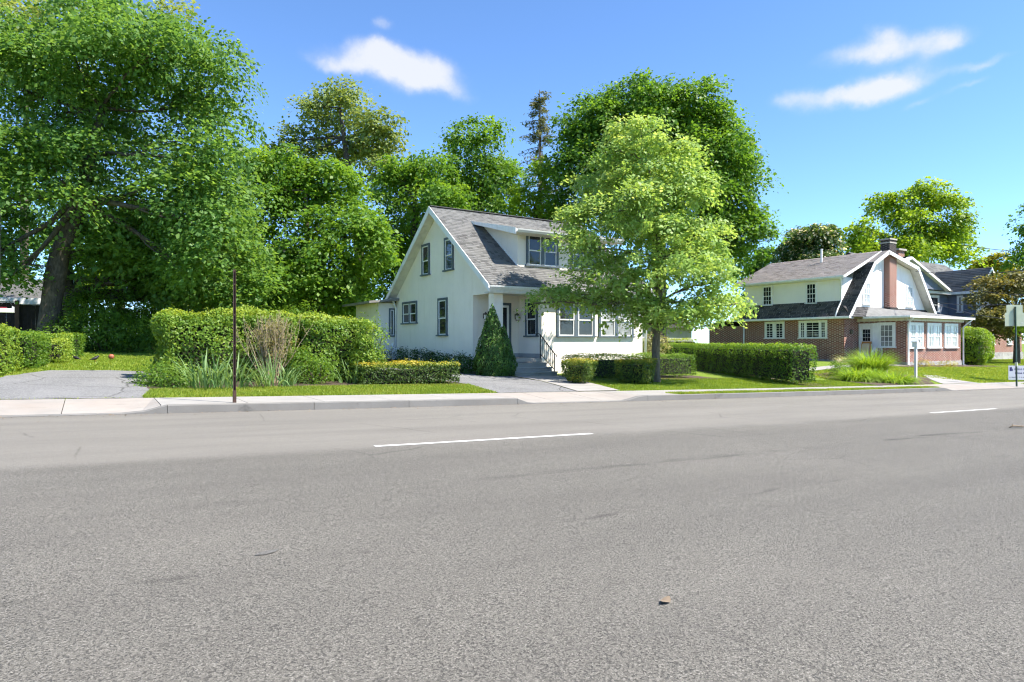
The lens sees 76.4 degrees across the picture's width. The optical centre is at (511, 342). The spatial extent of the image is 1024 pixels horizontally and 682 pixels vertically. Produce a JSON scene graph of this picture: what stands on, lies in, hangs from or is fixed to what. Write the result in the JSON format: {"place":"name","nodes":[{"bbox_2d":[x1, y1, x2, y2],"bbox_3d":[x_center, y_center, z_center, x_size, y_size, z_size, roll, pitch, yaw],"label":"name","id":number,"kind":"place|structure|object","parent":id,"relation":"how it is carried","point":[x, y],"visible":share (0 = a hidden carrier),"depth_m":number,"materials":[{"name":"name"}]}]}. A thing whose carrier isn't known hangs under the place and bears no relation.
{"place":"outdoors","nodes":[
{"label":"outdoors","id":0,"kind":"place"},
{"bbox_2d":[0,370,150,399],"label":"driveway","id":1,"kind":"structure","parent":0,"point":[52,384],"depth_m":13.79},
{"bbox_2d":[142,383,496,397],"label":"grass","id":2,"kind":"structure","parent":0,"point":[358,389],"depth_m":14.81,"materials":[{"name":"plant"}]},
{"bbox_2d":[382,368,574,392],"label":"driveway","id":3,"kind":"structure","parent":0,"point":[503,384],"depth_m":19.31,"materials":[{"name":"concrete"}]},
{"bbox_2d":[0,388,1023,681],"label":"road","id":4,"kind":"structure","parent":0,"point":[842,538],"depth_m":3.79,"materials":[{"name":"asphalt"}]},
{"bbox_2d":[0,382,1023,414],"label":"pavement","id":5,"kind":"structure","parent":0,"point":[54,406],"depth_m":13.14,"materials":[{"name":"concrete"}]},
{"bbox_2d":[233,269,235,402],"bbox_3d":[-5.000,0.044,11.719,0.058,2.720,0.048,0,0,-33],"label":"sign post","id":6,"kind":"object","parent":5,"relation":"on","point":[234,336],"visible":0.8,"depth_m":11.72,"materials":[{"name":"brown metal"}]},
{"bbox_2d":[1005,305,1023,385],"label":"road sign","id":7,"kind":"object","parent":5,"relation":"on","point":[1014,315],"visible":0.92,"depth_m":29.87,"materials":[{"name":"metal"}]},
{"bbox_2d":[0,0,1023,343],"label":"sky","id":8,"kind":"structure","parent":0,"point":[849,100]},
{"bbox_2d":[6,343,1023,399],"bbox_3d":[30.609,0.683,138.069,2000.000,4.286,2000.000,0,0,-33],"label":"ground","id":9,"kind":"structure","parent":0,"point":[719,375],"depth_m":28.73,"materials":[{"name":"plant"}]},
{"bbox_2d":[0,208,13,312],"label":"house","id":10,"kind":"structure","parent":9,"relation":"on","point":[6,310],"depth_m":19.94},
{"bbox_2d":[0,322,24,374],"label":"privet hedge","id":11,"kind":"object","parent":9,"relation":"on","point":[7,356],"visible":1,"depth_m":15.90,"materials":[{"name":"green plant"}]},
{"bbox_2d":[0,278,42,340],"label":"neighbour house","id":12,"kind":"structure","parent":9,"relation":"on","point":[32,298],"depth_m":34.29,"materials":[{"name":"white paint"}]},
{"bbox_2d":[0,369,42,376],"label":"grass","id":13,"kind":"structure","parent":9,"relation":"on","point":[14,372],"depth_m":16.21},
{"bbox_2d":[2,328,50,368],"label":"privet hedge","id":14,"kind":"object","parent":9,"relation":"on","point":[34,352],"visible":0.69,"depth_m":17.64,"materials":[{"name":"green plant"}]},
{"bbox_2d":[0,158,80,278],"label":"background tree","id":15,"kind":"object","parent":9,"relation":"on","point":[45,251],"visible":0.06,"depth_m":60.29,"materials":[{"name":"plant"}]},
{"bbox_2d":[42,332,75,362],"bbox_3d":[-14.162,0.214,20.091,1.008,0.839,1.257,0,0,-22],"label":"privet hedge","id":16,"kind":"object","parent":9,"relation":"on","point":[56,352],"visible":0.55,"depth_m":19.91,"materials":[{"name":"green plant"}]},
{"bbox_2d":[55,332,86,356],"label":"privet hedge","id":17,"kind":"object","parent":9,"relation":"on","point":[81,339],"visible":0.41,"depth_m":22.86,"materials":[{"name":"green plant"}]},
{"bbox_2d":[29,300,149,353],"bbox_3d":[-17.343,-0.449,26.941,4.320,2.857,3.755,0,0,-33],"label":"shrub","id":18,"kind":"object","parent":9,"relation":"on","point":[89,346],"visible":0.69,"depth_m":26.64,"materials":[{"name":"green plant"}]},
{"bbox_2d":[0,0,201,278],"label":"tree","id":19,"kind":"object","parent":9,"relation":"on","point":[12,4],"visible":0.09,"depth_m":54.53,"materials":[{"name":"green plant"}]},
{"bbox_2d":[39,170,174,307],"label":"background tree","id":20,"kind":"object","parent":9,"relation":"on","point":[138,176],"visible":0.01,"depth_m":47.26,"materials":[{"name":"plant"}]},
{"bbox_2d":[61,277,171,350],"bbox_3d":[-17.951,-1.290,29.484,5.154,3.545,3.484,0,0,-13],"label":"shrub","id":21,"kind":"object","parent":9,"relation":"on","point":[83,299],"visible":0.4,"depth_m":29.12,"materials":[{"name":"green plant"}]},
{"bbox_2d":[0,300,260,350],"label":"wooden fence","id":22,"kind":"object","parent":9,"relation":"on","point":[26,316],"visible":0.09,"depth_m":28.91,"materials":[{"name":"brown wood"}]},
{"bbox_2d":[105,311,165,353],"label":"shrub","id":23,"kind":"object","parent":9,"relation":"on","point":[150,347],"visible":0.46,"depth_m":27.31,"materials":[{"name":"green plant"}]},
{"bbox_2d":[0,0,272,335],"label":"maple tree","id":24,"kind":"object","parent":9,"relation":"on","point":[196,221],"visible":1,"depth_m":26.03,"materials":[{"name":"green plant"}]},
{"bbox_2d":[75,271,220,317],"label":"understorey tree","id":25,"kind":"object","parent":9,"relation":"on","point":[147,302],"visible":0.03,"depth_m":41.47,"materials":[{"name":"green plant"}]},
{"bbox_2d":[17,351,294,371],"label":"grass","id":26,"kind":"structure","parent":9,"relation":"on","point":[131,360],"depth_m":20.51,"materials":[{"name":"plant"}]},
{"bbox_2d":[53,170,293,333],"bbox_3d":[-15.345,-3.787,29.840,9.624,8.913,6.637,0,0,-33],"label":"maple tree","id":27,"kind":"object","parent":9,"relation":"on","point":[246,283],"visible":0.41,"depth_m":29.34,"materials":[{"name":"green plant"}]},
{"bbox_2d":[173,298,317,351],"bbox_3d":[-13.017,-0.838,32.048,7.663,3.156,3.632,0,0,-20],"label":"shrub","id":28,"kind":"object","parent":9,"relation":"on","point":[296,311],"visible":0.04,"depth_m":32.44,"materials":[{"name":"green plant"}]},
{"bbox_2d":[170,286,352,328],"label":"understorey tree","id":29,"kind":"object","parent":9,"relation":"on","point":[271,306],"visible":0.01,"depth_m":42.33,"materials":[{"name":"plant"}]},
{"bbox_2d":[147,377,462,388],"bbox_3d":[-5.174,1.044,17.268,8.070,0.340,3.511,0,0,-33],"label":"planting bed","id":30,"kind":"object","parent":9,"relation":"on","point":[337,382],"visible":0.18,"depth_m":16.61,"materials":[{"name":"soil"}]},
{"bbox_2d":[126,359,191,388],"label":"groundcover shrub","id":31,"kind":"object","parent":30,"relation":"on","point":[158,377],"visible":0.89,"depth_m":14.49,"materials":[{"name":"green plant"}]},
{"bbox_2d":[145,349,278,388],"bbox_3d":[-6.773,0.594,14.781,2.880,0.974,2.710,0,0,-33],"label":"iris","id":32,"kind":"object","parent":30,"relation":"on","point":[215,373],"visible":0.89,"depth_m":14.48,"materials":[{"name":"plant"}]},
{"bbox_2d":[148,302,300,380],"bbox_3d":[-7.429,-0.025,16.941,3.658,2.138,1.933,0,0,-33],"label":"privet hedge","id":33,"kind":"object","parent":30,"relation":"on","point":[194,337],"visible":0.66,"depth_m":16.22,"materials":[{"name":"green plant"}]},
{"bbox_2d":[228,309,312,382],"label":"ornamental grass","id":34,"kind":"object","parent":30,"relation":"on","point":[269,337],"depth_m":16.40,"materials":[{"name":"beige plant"}]},
{"bbox_2d":[244,350,304,386],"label":"iris","id":35,"kind":"object","parent":30,"relation":"on","point":[268,380],"visible":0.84,"depth_m":15.50,"materials":[{"name":"plant"}]},
{"bbox_2d":[278,361,312,384],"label":"iris","id":36,"kind":"object","parent":30,"relation":"on","point":[295,381],"visible":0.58,"depth_m":16.11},
{"bbox_2d":[282,343,340,384],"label":"groundcover shrub","id":37,"kind":"object","parent":30,"relation":"on","point":[309,371],"visible":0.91,"depth_m":16.72,"materials":[{"name":"green plant"}]},
{"bbox_2d":[284,310,374,380],"bbox_3d":[-5.190,0.101,18.432,2.587,1.993,1.929,0,0,-33],"label":"privet hedge","id":38,"kind":"object","parent":30,"relation":"on","point":[322,338],"visible":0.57,"depth_m":17.86,"materials":[{"name":"green plant"}]},
{"bbox_2d":[333,360,384,383],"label":"iris","id":39,"kind":"object","parent":30,"relation":"on","point":[351,377],"visible":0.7,"depth_m":17.22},
{"bbox_2d":[343,310,392,382],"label":"leggy shrub","id":40,"kind":"object","parent":30,"relation":"on","point":[372,356],"visible":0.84,"depth_m":17.81,"materials":[{"name":"green plant"}]},
{"bbox_2d":[348,358,460,384],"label":"yew hedge","id":41,"kind":"object","parent":30,"relation":"on","point":[424,374],"visible":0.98,"depth_m":17.78,"materials":[{"name":"green plant"}]},
{"bbox_2d":[223,142,406,326],"bbox_3d":[-11.671,-5.297,36.952,9.501,12.593,11.397,0,0,-33],"label":"maple tree","id":42,"kind":"object","parent":9,"relation":"on","point":[293,188],"visible":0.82,"depth_m":36.08,"materials":[{"name":"green plant"}]},
{"bbox_2d":[241,74,418,293],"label":"locust tree","id":43,"kind":"object","parent":9,"relation":"on","point":[362,147],"visible":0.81,"depth_m":47.71,"materials":[{"name":"green plant"}]},
{"bbox_2d":[378,344,398,358],"bbox_3d":[-5.964,0.518,31.421,1.095,0.930,0.150,0,0,-33],"label":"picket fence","id":44,"kind":"object","parent":9,"relation":"on","point":[392,350],"visible":0.45,"depth_m":31.48,"materials":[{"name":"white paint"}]},
{"bbox_2d":[356,149,477,299],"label":"maple tree","id":45,"kind":"object","parent":9,"relation":"on","point":[413,180],"visible":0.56,"depth_m":42.30,"materials":[{"name":"green plant"}]},
{"bbox_2d":[384,359,475,373],"bbox_3d":[-3.933,0.967,27.384,2.335,0.376,10.213,0,0,-33],"label":"planting bed","id":46,"kind":"object","parent":9,"relation":"on","point":[434,368],"visible":0.12,"depth_m":25.47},
{"bbox_2d":[381,346,475,373],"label":"hedge","id":47,"kind":"object","parent":46,"relation":"on","point":[464,367],"visible":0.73,"depth_m":26.98,"materials":[{"name":"green plant"}]},
{"bbox_2d":[396,112,547,247],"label":"maple tree","id":48,"kind":"object","parent":9,"relation":"on","point":[487,190],"visible":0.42,"depth_m":45.30,"materials":[{"name":"green plant"}]},
{"bbox_2d":[473,303,517,375],"bbox_3d":[-0.591,-0.101,22.975,1.650,2.590,1.435,0,0,-33],"label":"arborvitae","id":49,"kind":"object","parent":9,"relation":"on","point":[494,355],"visible":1,"depth_m":22.60,"materials":[{"name":"plant"}]},
{"bbox_2d":[342,205,654,375],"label":"stucco house","id":50,"kind":"structure","parent":9,"relation":"on","point":[459,272],"depth_m":26.82,"materials":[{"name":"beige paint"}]},
{"bbox_2d":[389,308,394,336],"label":"window","id":51,"kind":"structure","parent":50,"relation":"in","point":[391,310],"depth_m":32.16,"materials":[{"name":"glass"}]},
{"bbox_2d":[400,301,417,324],"bbox_3d":[-4.873,-1.405,30.812,0.130,1.070,1.790,0,0,-33],"label":"window","id":52,"kind":"structure","parent":50,"relation":"in","point":[409,309],"depth_m":30.77,"materials":[{"name":"glass"}]},
{"bbox_2d":[420,243,430,276],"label":"window","id":53,"kind":"structure","parent":50,"relation":"in","point":[425,248],"depth_m":29.33,"materials":[{"name":"glass"}]},
{"bbox_2d":[436,297,447,335],"bbox_3d":[-2.996,-1.090,27.864,0.130,1.640,1.000,0,0,-33],"label":"window","id":54,"kind":"structure","parent":50,"relation":"in","point":[442,303],"depth_m":27.88,"materials":[{"name":"glass"}]},
{"bbox_2d":[442,237,453,271],"bbox_3d":[-2.676,-3.725,27.362,0.130,1.430,0.930,0,0,-33],"label":"window","id":55,"kind":"structure","parent":50,"relation":"in","point":[448,246],"depth_m":27.41,"materials":[{"name":"glass"}]},
{"bbox_2d":[503,303,510,342],"bbox_3d":[-0.470,-0.500,26.328,1.000,2.220,0.085,0,0,-33],"label":"front door","id":56,"kind":"structure","parent":50,"relation":"in","point":[506,309],"depth_m":26.48,"materials":[{"name":"wood"}]},
{"bbox_2d":[523,299,538,336],"bbox_3d":[0.761,-0.980,26.007,0.130,1.520,0.950,0,0,-33],"label":"window","id":57,"kind":"structure","parent":50,"relation":"in","point":[531,321],"depth_m":26.04,"materials":[{"name":"glass"}]},
{"bbox_2d":[525,236,560,268],"bbox_3d":[1.258,-3.763,26.501,1.700,1.385,0.130,0,0,-33],"label":"window","id":58,"kind":"structure","parent":50,"relation":"in","point":[534,258],"depth_m":26.45,"materials":[{"name":"glass"}]},
{"bbox_2d":[556,301,596,336],"bbox_3d":[2.610,-0.965,26.343,2.030,1.510,0.130,0,0,-33],"label":"window","id":59,"kind":"structure","parent":50,"relation":"in","point":[566,327],"depth_m":26.29,"materials":[{"name":"glass"}]},
{"bbox_2d":[570,243,600,271],"bbox_3d":[3.156,-3.763,27.710,1.700,1.385,0.130,0,0,-33],"label":"window","id":60,"kind":"structure","parent":50,"relation":"in","point":[577,255],"depth_m":27.49,"materials":[{"name":"glass"}]},
{"bbox_2d":[598,304,635,337],"bbox_3d":[4.431,-0.965,27.503,2.030,1.510,0.130,0,0,-33],"label":"window","id":61,"kind":"structure","parent":50,"relation":"in","point":[612,330],"depth_m":27.45,"materials":[{"name":"glass"}]},
{"bbox_2d":[0,387,1023,417],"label":"kerb","id":62,"kind":"structure","parent":9,"relation":"on","point":[219,407],"depth_m":13.34,"materials":[{"name":"concrete"}]},
{"bbox_2d":[501,154,559,219],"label":"maple tree","id":63,"kind":"object","parent":9,"relation":"on","point":[528,195],"visible":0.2,"depth_m":42.89,"materials":[{"name":"green plant"}]},
{"bbox_2d":[503,90,572,212],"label":"spruce tree","id":64,"kind":"object","parent":9,"relation":"on","point":[537,106],"visible":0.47,"depth_m":54.93,"materials":[{"name":"plant"}]},
{"bbox_2d":[559,356,598,382],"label":"clipped shrub","id":65,"kind":"object","parent":9,"relation":"on","point":[581,373],"visible":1,"depth_m":20.58,"materials":[{"name":"green plant"}]},
{"bbox_2d":[612,355,657,383],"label":"clipped shrub","id":66,"kind":"object","parent":9,"relation":"on","point":[638,373],"visible":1,"depth_m":21.61,"materials":[{"name":"green plant"}]},
{"bbox_2d":[514,110,761,381],"bbox_3d":[4.351,-3.264,22.052,8.718,9.947,5.346,0,0,6],"label":"maple tree","id":67,"kind":"object","parent":9,"relation":"on","point":[679,232],"visible":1,"depth_m":22.23,"materials":[{"name":"green plant"}]},
{"bbox_2d":[563,375,714,380],"bbox_3d":[5.043,1.356,25.134,7.714,0.240,2.430,0,0,-33],"label":"planting bed","id":68,"kind":"object","parent":9,"relation":"on","point":[668,376],"visible":0.31,"depth_m":26.21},
{"bbox_2d":[560,351,696,377],"bbox_3d":[4.621,0.860,25.007,6.400,1.109,1.279,0,0,-33],"label":"box hedge","id":69,"kind":"object","parent":68,"relation":"on","point":[674,366],"visible":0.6,"depth_m":25.25,"materials":[{"name":"green plant"}]},
{"bbox_2d":[643,331,670,358],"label":"flowering shrub","id":70,"kind":"object","parent":9,"relation":"on","point":[649,343],"visible":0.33,"depth_m":31.19,"materials":[{"name":"green plant"}]},
{"bbox_2d":[535,66,790,353],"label":"maple tree","id":71,"kind":"object","parent":9,"relation":"on","point":[731,160],"visible":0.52,"depth_m":40.43,"materials":[{"name":"green plant"}]},
{"bbox_2d":[643,310,694,340],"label":"white garage","id":72,"kind":"structure","parent":9,"relation":"on","point":[677,334],"depth_m":58.73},
{"bbox_2d":[643,338,697,351],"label":"privet hedge","id":73,"kind":"object","parent":9,"relation":"on","point":[676,340],"visible":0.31,"depth_m":49.81,"materials":[{"name":"green plant"}]},
{"bbox_2d":[721,245,781,300],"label":"dark tree","id":74,"kind":"object","parent":9,"relation":"on","point":[761,264],"visible":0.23,"depth_m":66.05,"materials":[{"name":"plant"}]},
{"bbox_2d":[694,369,829,385],"bbox_3d":[10.365,1.367,32.550,2.016,0.555,17.608,0,0,-9],"label":"planting bed","id":75,"kind":"object","parent":9,"relation":"on","point":[775,381],"visible":0.16,"depth_m":25.98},
{"bbox_2d":[660,341,817,383],"bbox_3d":[10.198,0.760,32.476,1.434,1.672,16.940,0,0,-5],"label":"privet hedge","id":76,"kind":"object","parent":75,"relation":"on","point":[791,363],"visible":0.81,"depth_m":27.23,"materials":[{"name":"green plant"}]},
{"bbox_2d":[769,222,851,263],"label":"chestnut tree","id":77,"kind":"object","parent":9,"relation":"on","point":[805,242],"visible":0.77,"depth_m":60.97,"materials":[{"name":"green plant"}]},
{"bbox_2d":[703,238,974,364],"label":"brick house","id":78,"kind":"structure","parent":9,"relation":"on","point":[829,307],"depth_m":43.84,"materials":[{"name":"brick"}]},
{"bbox_2d":[762,285,772,305],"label":"window","id":79,"kind":"structure","parent":78,"relation":"in","point":[767,291],"depth_m":47.15,"materials":[{"name":"white paint"}]},
{"bbox_2d":[763,321,784,338],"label":"window","id":80,"kind":"structure","parent":78,"relation":"in","point":[773,330],"depth_m":46.19,"materials":[{"name":"white paint"}]},
{"bbox_2d":[804,282,816,303],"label":"window","id":81,"kind":"structure","parent":78,"relation":"in","point":[810,288],"depth_m":44.25,"materials":[{"name":"white paint"}]},
{"bbox_2d":[797,320,827,338],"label":"window","id":82,"kind":"structure","parent":78,"relation":"in","point":[810,329],"depth_m":43.80,"materials":[{"name":"white paint"}]},
{"bbox_2d":[862,282,871,304],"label":"window","id":83,"kind":"structure","parent":78,"relation":"in","point":[866,296],"depth_m":43.25,"materials":[{"name":"glass"}]},
{"bbox_2d":[859,323,877,358],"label":"side door","id":84,"kind":"structure","parent":78,"relation":"in","point":[867,331],"depth_m":42.28,"materials":[{"name":"white paint"}]},
{"bbox_2d":[876,322,895,347],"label":"window","id":85,"kind":"structure","parent":78,"relation":"in","point":[886,331],"depth_m":41.33,"materials":[{"name":"white paint"}]},
{"bbox_2d":[905,285,914,307],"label":"window","id":86,"kind":"structure","parent":78,"relation":"in","point":[909,289],"depth_m":46.20,"materials":[{"name":"glass"}]},
{"bbox_2d":[909,322,923,348],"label":"window","id":87,"kind":"structure","parent":78,"relation":"in","point":[916,330],"depth_m":40.87,"materials":[{"name":"glass"}]},
{"bbox_2d":[927,323,942,347],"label":"window","id":88,"kind":"structure","parent":78,"relation":"in","point":[934,330],"depth_m":42.10,"materials":[{"name":"glass"}]},
{"bbox_2d":[944,323,958,347],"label":"window","id":89,"kind":"structure","parent":78,"relation":"in","point":[950,330],"depth_m":43.28,"materials":[{"name":"glass"}]},
{"bbox_2d":[815,370,933,384],"bbox_3d":[16.685,1.615,30.171,7.764,0.401,4.766,0,0,-33],"label":"planting bed","id":90,"kind":"object","parent":9,"relation":"on","point":[921,380],"visible":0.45,"depth_m":28.63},
{"bbox_2d":[828,358,851,375],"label":"clipped shrub","id":91,"kind":"object","parent":90,"relation":"on","point":[835,364],"visible":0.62,"depth_m":30.70,"materials":[{"name":"green plant"}]},
{"bbox_2d":[825,365,888,382],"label":"daylily","id":92,"kind":"object","parent":90,"relation":"on","point":[854,376],"visible":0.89,"depth_m":28.14,"materials":[{"name":"green plant"}]},
{"bbox_2d":[835,347,906,371],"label":"ornamental grass","id":93,"kind":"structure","parent":90,"relation":"on","point":[870,362],"depth_m":31.81,"materials":[{"name":"plant"}]},
{"bbox_2d":[871,371,926,384],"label":"daylily","id":94,"kind":"object","parent":90,"relation":"on","point":[900,379],"visible":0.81,"depth_m":27.85,"materials":[{"name":"green plant"}]},
{"bbox_2d":[837,176,992,269],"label":"maple tree","id":95,"kind":"object","parent":9,"relation":"on","point":[942,240],"visible":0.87,"depth_m":76.92,"materials":[{"name":"green plant"}]},
{"bbox_2d":[911,338,920,377],"bbox_3d":[19.333,0.898,31.145,0.320,2.260,0.300,0,0,-33],"label":"yard post","id":96,"kind":"object","parent":9,"relation":"on","point":[915,342],"visible":0.77,"depth_m":31.11,"materials":[{"name":"white paint"}]},
{"bbox_2d":[836,362,1001,366],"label":"planting bed","id":97,"kind":"object","parent":9,"relation":"on","point":[941,365],"visible":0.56,"depth_m":41.08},
{"bbox_2d":[845,248,1022,358],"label":"blue house","id":98,"kind":"structure","parent":9,"relation":"on","point":[943,289],"depth_m":58.95,"materials":[{"name":"stone"}]},
{"bbox_2d":[930,295,939,312],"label":"window","id":99,"kind":"structure","parent":98,"relation":"in","point":[935,298],"depth_m":58.34,"materials":[{"name":"white paint"}]},
{"bbox_2d":[961,326,995,364],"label":"round bush","id":100,"kind":"object","parent":9,"relation":"on","point":[976,340],"visible":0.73,"depth_m":44.24,"materials":[{"name":"green plant"}]},
{"bbox_2d":[960,267,1023,363],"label":"japanese maple","id":101,"kind":"object","parent":9,"relation":"on","point":[1014,281],"visible":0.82,"depth_m":49.69,"materials":[{"name":"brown plant"}]},
{"bbox_2d":[967,248,1022,286],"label":"yellow tree","id":102,"kind":"object","parent":9,"relation":"on","point":[989,261],"visible":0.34,"depth_m":90.47,"materials":[{"name":"green plant"}]},
{"bbox_2d":[985,203,1023,279],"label":"maple tree","id":103,"kind":"object","parent":9,"relation":"on","point":[1015,260],"visible":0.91,"depth_m":55.89,"materials":[{"name":"green plant"}]},
{"bbox_2d":[1008,366,1023,380],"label":"yard sign","id":104,"kind":"object","parent":9,"relation":"on","point":[1011,372],"visible":0.8,"depth_m":33.57,"materials":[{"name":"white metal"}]},
{"bbox_2d":[517,376,616,390],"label":"front path","id":105,"kind":"structure","parent":0,"point":[579,386],"depth_m":20.21,"materials":[{"name":"concrete"}]},
{"bbox_2d":[588,377,876,390],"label":"grass","id":106,"kind":"structure","parent":0,"point":[716,383],"depth_m":23.07,"materials":[{"name":"plant"}]},
{"bbox_2d":[665,385,938,393],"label":"grass","id":107,"kind":"structure","parent":0,"point":[779,390],"depth_m":20.78,"materials":[{"name":"plant"}]},
{"bbox_2d":[861,341,871,354],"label":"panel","id":108,"kind":"object","parent":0,"point":[866,345],"visible":0.79,"depth_m":41.64,"materials":[{"name":"white wood"}]},
{"bbox_2d":[809,365,1023,382],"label":"grass","id":109,"kind":"structure","parent":0,"point":[977,374],"depth_m":34.91,"materials":[{"name":"plant"}]},
{"bbox_2d":[924,375,975,383],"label":"garden path","id":110,"kind":"structure","parent":0,"point":[945,381],"depth_m":30.99,"materials":[{"name":"concrete"}]},
{"bbox_2d":[964,357,1023,365],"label":"grass","id":111,"kind":"structure","parent":0,"point":[1001,362],"depth_m":49.52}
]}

